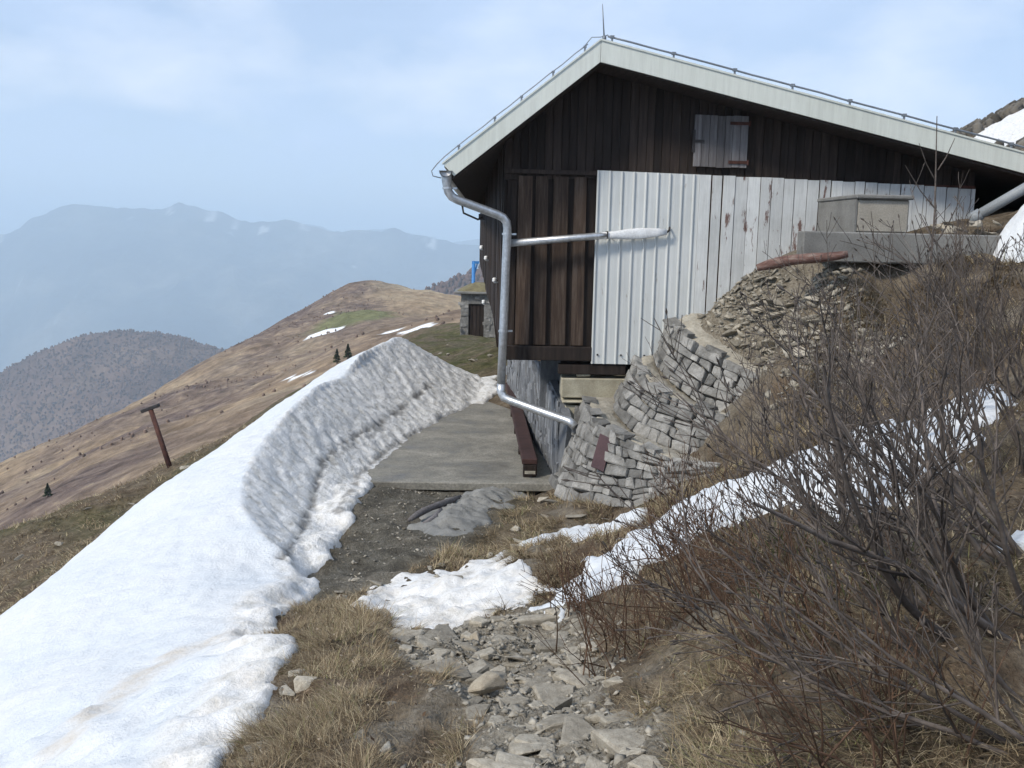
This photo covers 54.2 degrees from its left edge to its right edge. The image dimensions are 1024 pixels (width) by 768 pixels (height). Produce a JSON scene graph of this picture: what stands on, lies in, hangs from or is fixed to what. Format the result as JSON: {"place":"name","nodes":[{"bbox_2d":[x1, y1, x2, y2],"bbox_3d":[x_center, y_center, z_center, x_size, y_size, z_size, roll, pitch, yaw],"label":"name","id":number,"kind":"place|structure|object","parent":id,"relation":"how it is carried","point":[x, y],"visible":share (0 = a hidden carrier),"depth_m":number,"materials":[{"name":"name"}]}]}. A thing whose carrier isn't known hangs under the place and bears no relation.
{"place":"outdoors","nodes":[
{"label":"outdoors","id":0,"kind":"place"},
{"bbox_2d":[0,331,223,462],"bbox_3d":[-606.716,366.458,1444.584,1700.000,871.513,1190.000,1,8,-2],"label":"forest hill","id":1,"kind":"structure","parent":0,"point":[56,381],"depth_m":1407.02,"materials":[{"name":"plant"}]},
{"bbox_2d":[0,329,224,460],"bbox_3d":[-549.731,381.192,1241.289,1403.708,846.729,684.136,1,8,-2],"label":"wood","id":2,"kind":"object","parent":1,"relation":"on","point":[138,382],"visible":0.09,"depth_m":1409.24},
{"bbox_2d":[0,280,460,529],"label":"ridge hill","id":3,"kind":"structure","parent":0,"point":[95,469],"depth_m":152.88,"materials":[{"name":"plant"}]},
{"bbox_2d":[0,280,452,510],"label":"bare scrub","id":4,"kind":"object","parent":3,"relation":"on","point":[221,411],"visible":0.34,"depth_m":163.64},
{"bbox_2d":[0,202,479,371],"bbox_3d":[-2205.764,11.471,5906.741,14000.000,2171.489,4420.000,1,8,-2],"label":"mountain range","id":5,"kind":"structure","parent":0,"point":[218,279],"depth_m":5667.26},
{"bbox_2d":[0,224,479,244],"bbox_3d":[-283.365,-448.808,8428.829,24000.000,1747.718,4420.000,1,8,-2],"label":"distant range","id":6,"kind":"structure","parent":0,"point":[472,242],"depth_m":8680.47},
{"bbox_2d":[210,589,490,767],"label":"dry grass","id":7,"kind":"structure","parent":0,"point":[283,735],"depth_m":4.20,"materials":[{"name":"plant"}]},
{"bbox_2d":[430,268,481,294],"bbox_3d":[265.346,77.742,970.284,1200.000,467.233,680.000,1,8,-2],"label":"wooded hill","id":8,"kind":"structure","parent":0,"point":[478,270],"depth_m":985.37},
{"bbox_2d":[424,264,483,295],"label":"wood","id":9,"kind":"object","parent":8,"relation":"on","point":[467,276],"visible":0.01,"depth_m":983.41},
{"bbox_2d":[0,136,1023,767],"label":"ground","id":10,"kind":"structure","parent":0,"point":[406,726],"depth_m":5.33,"materials":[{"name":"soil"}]},
{"bbox_2d":[0,412,264,614],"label":"dry grass","id":11,"kind":"structure","parent":10,"relation":"on","point":[20,591],"depth_m":17.11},
{"bbox_2d":[140,403,171,468],"bbox_3d":[-7.197,1.111,20.501,1.012,1.370,0.309,7,10,34],"label":"leaning post","id":12,"kind":"object","parent":10,"relation":"on","point":[160,437],"visible":0.87,"depth_m":20.43,"materials":[{"name":"wood"}]},
{"bbox_2d":[0,337,496,767],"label":"snow bank","id":13,"kind":"structure","parent":10,"relation":"on","point":[127,640],"depth_m":7.96,"materials":[{"name":"snow"}]},
{"bbox_2d":[281,684,294,695],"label":"stone","id":14,"kind":"object","parent":10,"relation":"on","point":[289,692],"visible":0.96,"depth_m":4.60,"materials":[{"name":"stone"}]},
{"bbox_2d":[293,676,316,692],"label":"stone","id":15,"kind":"object","parent":10,"relation":"on","point":[303,682],"visible":0.93,"depth_m":4.63,"materials":[{"name":"stone"}]},
{"bbox_2d":[396,635,414,643],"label":"stone","id":16,"kind":"object","parent":10,"relation":"on","point":[405,638],"visible":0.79,"depth_m":5.62,"materials":[{"name":"stone"}]},
{"bbox_2d":[390,628,423,635],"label":"stone","id":17,"kind":"object","parent":10,"relation":"on","point":[409,632],"visible":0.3,"depth_m":6.07,"materials":[{"name":"stone"}]},
{"bbox_2d":[317,486,521,600],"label":"gravel","id":18,"kind":"structure","parent":10,"relation":"on","point":[353,561],"depth_m":9.82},
{"bbox_2d":[409,660,434,667],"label":"stone","id":19,"kind":"object","parent":10,"relation":"on","point":[422,662],"visible":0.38,"depth_m":4.99,"materials":[{"name":"stone"}]},
{"bbox_2d":[416,635,436,649],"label":"stone","id":20,"kind":"object","parent":10,"relation":"on","point":[422,641],"visible":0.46,"depth_m":5.52,"materials":[{"name":"stone"}]},
{"bbox_2d":[432,648,451,656],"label":"stone","id":21,"kind":"object","parent":10,"relation":"on","point":[442,652],"visible":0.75,"depth_m":5.35,"materials":[{"name":"stone"}]},
{"bbox_2d":[431,624,457,638],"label":"stone","id":22,"kind":"object","parent":10,"relation":"on","point":[443,628],"visible":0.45,"depth_m":5.89,"materials":[{"name":"stone"}]},
{"bbox_2d":[419,658,471,681],"bbox_3d":[-0.293,1.352,4.723,0.247,0.066,0.216,10,6,12],"label":"stone","id":23,"kind":"object","parent":10,"relation":"on","point":[464,676],"visible":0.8,"depth_m":4.66,"materials":[{"name":"stone"}]},
{"bbox_2d":[352,550,548,628],"bbox_3d":[-0.460,1.543,7.671,1.550,0.640,3.150,1,8,-2],"label":"snow patch","id":24,"kind":"object","parent":10,"relation":"on","point":[451,600],"visible":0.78,"depth_m":7.13,"materials":[{"name":"snow"}]},
{"bbox_2d":[366,401,552,491],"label":"concrete slab","id":25,"kind":"structure","parent":10,"relation":"on","point":[471,447],"depth_m":13.37,"materials":[{"name":"concrete"}]},
{"bbox_2d":[505,383,536,476],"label":"floor beam","id":26,"kind":"structure","parent":25,"relation":"on","point":[526,452],"depth_m":13.57,"materials":[{"name":"brown wood"}]},
{"bbox_2d":[452,640,477,651],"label":"stone","id":27,"kind":"object","parent":10,"relation":"on","point":[466,646],"visible":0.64,"depth_m":5.53,"materials":[{"name":"stone"}]},
{"bbox_2d":[407,486,538,538],"bbox_3d":[-0.285,1.399,11.265,1.064,0.516,3.674,4,9,18],"label":"ground sheet","id":28,"kind":"object","parent":10,"relation":"on","point":[467,511],"visible":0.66,"depth_m":10.36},
{"bbox_2d":[407,495,461,523],"bbox_3d":[-0.746,1.308,10.467,0.215,0.128,0.995,6,9,27],"label":"hose","id":29,"kind":"object","parent":28,"relation":"on","point":[438,505],"visible":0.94,"depth_m":10.34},
{"bbox_2d":[454,282,494,337],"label":"stone shed","id":30,"kind":"structure","parent":10,"relation":"on","point":[476,318],"depth_m":42.02,"materials":[{"name":"grey stone"}]},
{"bbox_2d":[468,304,483,336],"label":"door","id":31,"kind":"structure","parent":30,"relation":"in","point":[476,311],"depth_m":42.09,"materials":[{"name":"brown wood"}]},
{"bbox_2d":[466,659,488,673],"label":"stone","id":32,"kind":"object","parent":10,"relation":"on","point":[480,666],"visible":0.28,"depth_m":4.96,"materials":[{"name":"stone"}]},
{"bbox_2d":[465,704,490,719],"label":"stone","id":33,"kind":"object","parent":10,"relation":"on","point":[478,707],"visible":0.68,"depth_m":4.12,"materials":[{"name":"stone"}]},
{"bbox_2d":[469,616,489,626],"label":"stone","id":34,"kind":"object","parent":10,"relation":"on","point":[477,621],"visible":1,"depth_m":6.00,"materials":[{"name":"stone"}]},
{"bbox_2d":[472,647,495,660],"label":"stone","id":35,"kind":"object","parent":10,"relation":"on","point":[487,656],"visible":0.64,"depth_m":5.42,"materials":[{"name":"stone"}]},
{"bbox_2d":[468,671,506,694],"bbox_3d":[-0.107,1.323,4.419,0.137,0.063,0.152,13,29,25],"label":"stone","id":36,"kind":"object","parent":10,"relation":"on","point":[487,682],"visible":1,"depth_m":4.40,"materials":[{"name":"stone"}]},
{"bbox_2d":[487,715,504,726],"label":"stone","id":37,"kind":"object","parent":10,"relation":"on","point":[495,719],"visible":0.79,"depth_m":3.93,"materials":[{"name":"stone"}]},
{"bbox_2d":[466,751,537,767],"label":"stone","id":38,"kind":"object","parent":10,"relation":"on","point":[505,760],"visible":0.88,"depth_m":3.30,"materials":[{"name":"stone"}]},
{"bbox_2d":[502,660,525,667],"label":"stone","id":39,"kind":"object","parent":10,"relation":"on","point":[511,664],"visible":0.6,"depth_m":5.34,"materials":[{"name":"stone"}]},
{"bbox_2d":[498,695,530,706],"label":"stone","id":40,"kind":"object","parent":10,"relation":"on","point":[514,699],"visible":0.48,"depth_m":4.23,"materials":[{"name":"stone"}]},
{"bbox_2d":[508,723,555,755],"bbox_3d":[0.086,1.266,3.532,0.204,0.044,0.180,-11,3,-4],"label":"stone","id":41,"kind":"object","parent":10,"relation":"on","point":[522,749],"visible":0.81,"depth_m":3.49,"materials":[{"name":"stone"}]},
{"bbox_2d":[514,736,551,750],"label":"stone","id":42,"kind":"object","parent":10,"relation":"on","point":[526,739],"visible":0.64,"depth_m":3.54,"materials":[{"name":"stone"}]},
{"bbox_2d":[512,614,559,625],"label":"stone","id":43,"kind":"object","parent":10,"relation":"on","point":[532,619],"visible":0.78,"depth_m":6.04,"materials":[{"name":"stone"}]},
{"bbox_2d":[523,675,552,688],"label":"stone","id":44,"kind":"object","parent":10,"relation":"on","point":[536,679],"visible":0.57,"depth_m":4.69,"materials":[{"name":"stone"}]},
{"bbox_2d":[534,667,552,676],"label":"stone","id":45,"kind":"object","parent":10,"relation":"on","point":[541,672],"visible":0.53,"depth_m":4.88,"materials":[{"name":"stone"}]},
{"bbox_2d":[539,743,555,757],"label":"stone","id":46,"kind":"object","parent":10,"relation":"on","point":[550,747],"visible":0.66,"depth_m":3.45,"materials":[{"name":"stone"}]},
{"bbox_2d":[542,621,555,629],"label":"stone","id":47,"kind":"object","parent":10,"relation":"on","point":[548,625],"visible":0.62,"depth_m":5.94,"materials":[{"name":"stone"}]},
{"bbox_2d":[536,638,565,653],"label":"stone","id":48,"kind":"object","parent":10,"relation":"on","point":[541,647],"visible":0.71,"depth_m":5.51,"materials":[{"name":"stone"}]},
{"bbox_2d":[532,683,576,705],"bbox_3d":[0.182,1.387,4.363,0.198,0.091,0.233,2,8,3],"label":"stone","id":49,"kind":"object","parent":10,"relation":"on","point":[545,694],"visible":0.51,"depth_m":4.39,"materials":[{"name":"stone"}]},
{"bbox_2d":[542,657,567,667],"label":"stone","id":50,"kind":"object","parent":10,"relation":"on","point":[553,662],"visible":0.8,"depth_m":5.17,"materials":[{"name":"stone"}]},
{"bbox_2d":[545,605,572,615],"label":"stone","id":51,"kind":"object","parent":10,"relation":"on","point":[552,611],"visible":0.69,"depth_m":6.11,"materials":[{"name":"stone"}]},
{"bbox_2d":[373,599,745,767],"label":"gravel","id":52,"kind":"structure","parent":10,"relation":"on","point":[616,758],"depth_m":4.32,"materials":[{"name":"stone"}]},
{"bbox_2d":[549,696,572,709],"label":"stone","id":53,"kind":"object","parent":10,"relation":"on","point":[558,702],"visible":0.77,"depth_m":4.08,"materials":[{"name":"stone"}]},
{"bbox_2d":[535,714,587,730],"bbox_3d":[0.185,1.264,3.729,0.202,0.051,0.099,-6,2,-7],"label":"stone","id":54,"kind":"object","parent":10,"relation":"on","point":[558,719],"visible":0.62,"depth_m":3.71,"materials":[{"name":"stone"}]},
{"bbox_2d":[551,667,593,687],"bbox_3d":[0.280,1.369,4.585,0.299,0.072,0.116,9,11,44],"label":"stone","id":55,"kind":"object","parent":10,"relation":"on","point":[564,675],"visible":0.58,"depth_m":4.59,"materials":[{"name":"stone"}]},
{"bbox_2d":[566,654,582,665],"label":"stone","id":56,"kind":"object","parent":10,"relation":"on","point":[572,659],"visible":0.54,"depth_m":5.14,"materials":[{"name":"stone"}]},
{"bbox_2d":[560,716,594,747],"bbox_3d":[0.256,1.245,3.500,0.166,0.065,0.226,2,8,8],"label":"stone","id":57,"kind":"object","parent":10,"relation":"on","point":[575,728],"visible":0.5,"depth_m":3.52,"materials":[{"name":"stone"}]},
{"bbox_2d":[517,507,647,545],"bbox_3d":[0.587,1.301,8.626,1.225,0.878,2.450,1,8,-2],"label":"snow patch","id":58,"kind":"object","parent":10,"relation":"on","point":[586,527],"visible":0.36,"depth_m":8.49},
{"bbox_2d":[518,533,659,616],"bbox_3d":[0.526,1.139,6.038,0.877,0.460,0.928,6,10,31],"label":"brush","id":59,"kind":"object","parent":10,"relation":"on","point":[563,587],"visible":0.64,"depth_m":6.07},
{"bbox_2d":[581,692,601,706],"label":"stone","id":60,"kind":"object","parent":10,"relation":"on","point":[585,701],"visible":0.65,"depth_m":4.04,"materials":[{"name":"stone"}]},
{"bbox_2d":[585,711,603,723],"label":"stone","id":61,"kind":"object","parent":10,"relation":"on","point":[594,718],"visible":0.89,"depth_m":3.63,"materials":[{"name":"stone"}]},
{"bbox_2d":[585,755,610,767],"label":"stone","id":62,"kind":"object","parent":10,"relation":"on","point":[593,762],"visible":1,"depth_m":3.05,"materials":[{"name":"stone"}]},
{"bbox_2d":[603,676,622,687],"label":"stone","id":63,"kind":"object","parent":10,"relation":"on","point":[607,683],"visible":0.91,"depth_m":4.08,"materials":[{"name":"stone"}]},
{"bbox_2d":[591,728,644,754],"bbox_3d":[0.394,1.198,3.315,0.197,0.088,0.243,-3,6,-24],"label":"stone","id":64,"kind":"object","parent":10,"relation":"on","point":[613,741],"visible":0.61,"depth_m":3.30,"materials":[{"name":"stone"}]},
{"bbox_2d":[599,710,638,726],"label":"stone","id":65,"kind":"object","parent":10,"relation":"on","point":[604,720],"visible":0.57,"depth_m":3.56,"materials":[{"name":"stone"}]},
{"bbox_2d":[231,372,1023,767],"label":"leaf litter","id":66,"kind":"object","parent":10,"relation":"on","point":[643,650],"visible":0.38,"depth_m":4.04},
{"bbox_2d":[525,525,735,685],"bbox_3d":[0.577,1.026,4.703,1.064,0.578,0.875,1,8,-2],"label":"brush","id":67,"kind":"object","parent":10,"relation":"on","point":[599,618],"visible":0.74,"depth_m":4.68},
{"bbox_2d":[619,747,645,756],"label":"stone","id":68,"kind":"object","parent":10,"relation":"on","point":[632,751],"visible":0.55,"depth_m":3.12,"materials":[{"name":"stone"}]},
{"bbox_2d":[548,396,720,507],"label":"terrace wall","id":69,"kind":"structure","parent":10,"relation":"on","point":[594,418],"depth_m":10.32,"materials":[{"name":"stone"}]},
{"bbox_2d":[591,434,610,471],"bbox_3d":[0.926,0.713,10.373,0.139,0.368,0.234,5,9,25],"label":"metal plate","id":70,"kind":"object","parent":69,"relation":"on","point":[598,462],"visible":1,"depth_m":10.36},
{"bbox_2d":[627,754,663,767],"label":"stone","id":71,"kind":"object","parent":10,"relation":"on","point":[642,761],"visible":0.92,"depth_m":2.98,"materials":[{"name":"stone"}]},
{"bbox_2d":[613,355,729,453],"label":"terrace wall","id":72,"kind":"structure","parent":10,"relation":"on","point":[640,416],"depth_m":10.90,"materials":[{"name":"stone"}]},
{"bbox_2d":[588,458,761,578],"bbox_3d":[1.019,0.814,6.229,1.105,0.714,0.989,1,8,-2],"label":"brush","id":73,"kind":"object","parent":10,"relation":"on","point":[669,537],"visible":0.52,"depth_m":6.26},
{"bbox_2d":[641,429,750,501],"bbox_3d":[1.491,0.660,8.005,0.919,0.508,0.793,-1,9,-15],"label":"brush","id":74,"kind":"object","parent":10,"relation":"on","point":[677,478],"visible":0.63,"depth_m":8.04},
{"bbox_2d":[537,462,856,626],"bbox_3d":[0.918,0.768,5.091,1.614,0.733,1.127,1,8,-2],"label":"brush","id":75,"kind":"object","parent":10,"relation":"on","point":[684,537],"visible":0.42,"depth_m":5.03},
{"bbox_2d":[653,312,762,411],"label":"terrace wall","id":76,"kind":"structure","parent":10,"relation":"on","point":[700,349],"depth_m":11.35,"materials":[{"name":"stone"}]},
{"bbox_2d":[622,337,795,479],"bbox_3d":[1.443,0.199,7.373,1.352,1.054,0.489,7,10,33],"label":"bare shrub","id":77,"kind":"object","parent":10,"relation":"on","point":[653,376],"visible":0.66,"depth_m":7.30,"materials":[{"name":"brown plant"}]},
{"bbox_2d":[602,407,850,623],"bbox_3d":[0.803,0.448,3.750,1.006,0.822,0.639,1,8,-2],"label":"bare shrub","id":78,"kind":"object","parent":10,"relation":"on","point":[813,574],"visible":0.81,"depth_m":3.71,"materials":[{"name":"brown plant"}]},
{"bbox_2d":[431,4,1023,473],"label":"mountain hut","id":79,"kind":"object","parent":10,"relation":"on","point":[611,192],"visible":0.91,"depth_m":11.84,"materials":[{"name":"brown wood"}]},
{"bbox_2d":[967,183,1023,220],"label":"drain pipe","id":80,"kind":"object","parent":79,"relation":"attached to","point":[1005,199],"visible":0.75,"depth_m":10.44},
{"bbox_2d":[698,391,820,567],"bbox_3d":[1.270,0.502,4.973,0.681,0.910,1.000,1,8,-2],"label":"bare shrub","id":81,"kind":"object","parent":10,"relation":"on","point":[753,487],"visible":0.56,"depth_m":5.13,"materials":[{"name":"brown plant"}]},
{"bbox_2d":[526,384,1017,621],"bbox_3d":[2.094,0.773,7.119,2.706,1.585,4.136,8,10,37],"label":"snow patch","id":82,"kind":"object","parent":10,"relation":"on","point":[595,562],"visible":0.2,"depth_m":6.67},
{"bbox_2d":[596,446,949,764],"bbox_3d":[0.855,0.626,3.413,1.233,0.715,1.615,4,9,20],"label":"brush","id":83,"kind":"object","parent":10,"relation":"on","point":[732,618],"visible":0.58,"depth_m":3.63,"materials":[{"name":"plant"}]},
{"bbox_2d":[720,503,858,566],"bbox_3d":[1.497,0.768,5.303,0.786,0.356,0.630,3,8,12],"label":"brush","id":84,"kind":"object","parent":10,"relation":"on","point":[777,534],"visible":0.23,"depth_m":5.25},
{"bbox_2d":[731,307,848,423],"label":"bare shrub","id":85,"kind":"object","parent":10,"relation":"on","point":[810,380],"visible":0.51,"depth_m":9.34,"materials":[{"name":"brown plant"}]},
{"bbox_2d":[561,422,1023,767],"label":"bare shrub","id":86,"kind":"object","parent":10,"relation":"on","point":[965,628],"visible":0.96,"depth_m":2.68,"materials":[{"name":"brown plant"}]},
{"bbox_2d":[756,251,847,270],"bbox_3d":[2.866,-1.216,9.894,0.873,0.228,0.105,4,9,16],"label":"fallen log","id":87,"kind":"object","parent":10,"relation":"on","point":[808,258],"visible":0.94,"depth_m":9.86,"materials":[{"name":"brown wood"}]},
{"bbox_2d":[697,262,912,411],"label":"gravel","id":88,"kind":"structure","parent":10,"relation":"on","point":[843,267],"depth_m":10.21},
{"bbox_2d":[719,317,894,463],"bbox_3d":[1.911,0.115,6.444,1.096,1.122,0.857,1,8,-2],"label":"bare shrub","id":89,"kind":"object","parent":10,"relation":"on","point":[772,426],"visible":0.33,"depth_m":6.46,"materials":[{"name":"brown plant"}]},
{"bbox_2d":[697,357,941,658],"bbox_3d":[1.017,0.410,3.122,0.878,0.985,0.592,1,8,-2],"label":"bare shrub","id":90,"kind":"object","parent":10,"relation":"on","point":[799,491],"visible":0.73,"depth_m":3.08,"materials":[{"name":"brown plant"}]},
{"bbox_2d":[623,282,1021,611],"bbox_3d":[1.048,0.221,3.469,1.281,1.126,1.419,1,8,-2],"label":"bare shrub","id":91,"kind":"object","parent":10,"relation":"on","point":[893,539],"visible":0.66,"depth_m":3.52,"materials":[{"name":"brown plant"}]},
{"bbox_2d":[772,288,930,532],"bbox_3d":[1.871,0.096,5.533,0.731,1.264,1.605,9,11,43],"label":"bare shrub","id":92,"kind":"object","parent":10,"relation":"on","point":[846,396],"visible":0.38,"depth_m":5.29,"materials":[{"name":"brown plant"}]},
{"bbox_2d":[700,525,1023,767],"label":"brush","id":93,"kind":"object","parent":10,"relation":"on","point":[865,732],"visible":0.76,"depth_m":2.69,"materials":[{"name":"plant"}]},
{"bbox_2d":[731,212,993,444],"bbox_3d":[2.543,-0.306,6.486,2.175,1.567,1.186,-4,10,-30],"label":"bare shrub","id":94,"kind":"object","parent":10,"relation":"on","point":[834,304],"visible":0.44,"depth_m":6.35,"materials":[{"name":"brown plant"}]},
{"bbox_2d":[737,498,992,618],"bbox_3d":[1.305,0.749,3.873,0.802,0.462,0.754,1,8,-2],"label":"brush","id":95,"kind":"object","parent":10,"relation":"on","point":[837,561],"visible":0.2,"depth_m":3.93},
{"bbox_2d":[738,259,1023,506],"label":"bare shrub","id":96,"kind":"object","parent":10,"relation":"on","point":[980,385],"visible":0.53,"depth_m":4.99,"materials":[{"name":"brown plant"}]},
{"bbox_2d":[739,315,1023,573],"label":"bare shrub","id":97,"kind":"object","parent":10,"relation":"on","point":[814,464],"visible":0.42,"depth_m":4.08,"materials":[{"name":"brown plant"}]},
{"bbox_2d":[753,269,1023,642],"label":"bare shrub","id":98,"kind":"object","parent":10,"relation":"on","point":[954,573],"visible":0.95,"depth_m":2.83,"materials":[{"name":"brown plant"}]},
{"bbox_2d":[797,194,1001,263],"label":"concrete plinth","id":99,"kind":"structure","parent":10,"relation":"on","point":[851,211],"depth_m":10.01,"materials":[{"name":"concrete"}]},
{"bbox_2d":[785,264,1023,567],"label":"bare shrub","id":100,"kind":"object","parent":10,"relation":"on","point":[975,543],"visible":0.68,"depth_m":3.77,"materials":[{"name":"brown plant"}]},
{"bbox_2d":[833,163,1023,477],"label":"bare shrub","id":101,"kind":"object","parent":10,"relation":"on","point":[1013,433],"visible":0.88,"depth_m":5.18,"materials":[{"name":"brown plant"}]},
{"bbox_2d":[905,117,961,422],"bbox_3d":[2.816,-0.742,6.837,0.408,2.127,0.063,1,8,-2],"label":"bare sapling","id":102,"kind":"object","parent":10,"relation":"on","point":[931,250],"visible":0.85,"depth_m":6.78,"materials":[{"name":"brown plant"}]},
{"bbox_2d":[879,169,1023,417],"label":"bare shrub","id":103,"kind":"object","parent":10,"relation":"on","point":[956,306],"visible":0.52,"depth_m":6.66,"materials":[{"name":"brown plant"}]},
{"bbox_2d":[927,218,1023,402],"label":"bare shrub","id":104,"kind":"object","parent":10,"relation":"on","point":[1018,383],"visible":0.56,"depth_m":7.00,"materials":[{"name":"brown plant"}]},
{"bbox_2d":[950,98,1023,149],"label":"hillside","id":105,"kind":"structure","parent":10,"relation":"on","point":[977,125],"depth_m":43.00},
{"bbox_2d":[974,109,1023,145],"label":"snow patch","id":106,"kind":"object","parent":10,"relation":"on","point":[1009,128],"visible":0.47,"depth_m":39.38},
{"bbox_2d":[993,205,1023,262],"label":"snow heap","id":107,"kind":"object","parent":10,"relation":"on","point":[1014,226],"visible":0.75,"depth_m":9.87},
{"bbox_2d":[997,530,1023,552],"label":"snow patch","id":108,"kind":"object","parent":10,"relation":"on","point":[1017,535],"visible":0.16,"depth_m":3.89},
{"bbox_2d":[0,0,1023,242],"label":"sky","id":109,"kind":"structure","parent":0,"point":[333,115],"materials":[{"name":"blue"}]},
{"bbox_2d":[313,335,998,622],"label":"dry grass","id":110,"kind":"structure","parent":0,"point":[454,551],"depth_m":8.34,"materials":[{"name":"plant"}]},
{"bbox_2d":[741,224,1023,454],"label":"dry grass","id":111,"kind":"structure","parent":0,"point":[992,280],"depth_m":9.49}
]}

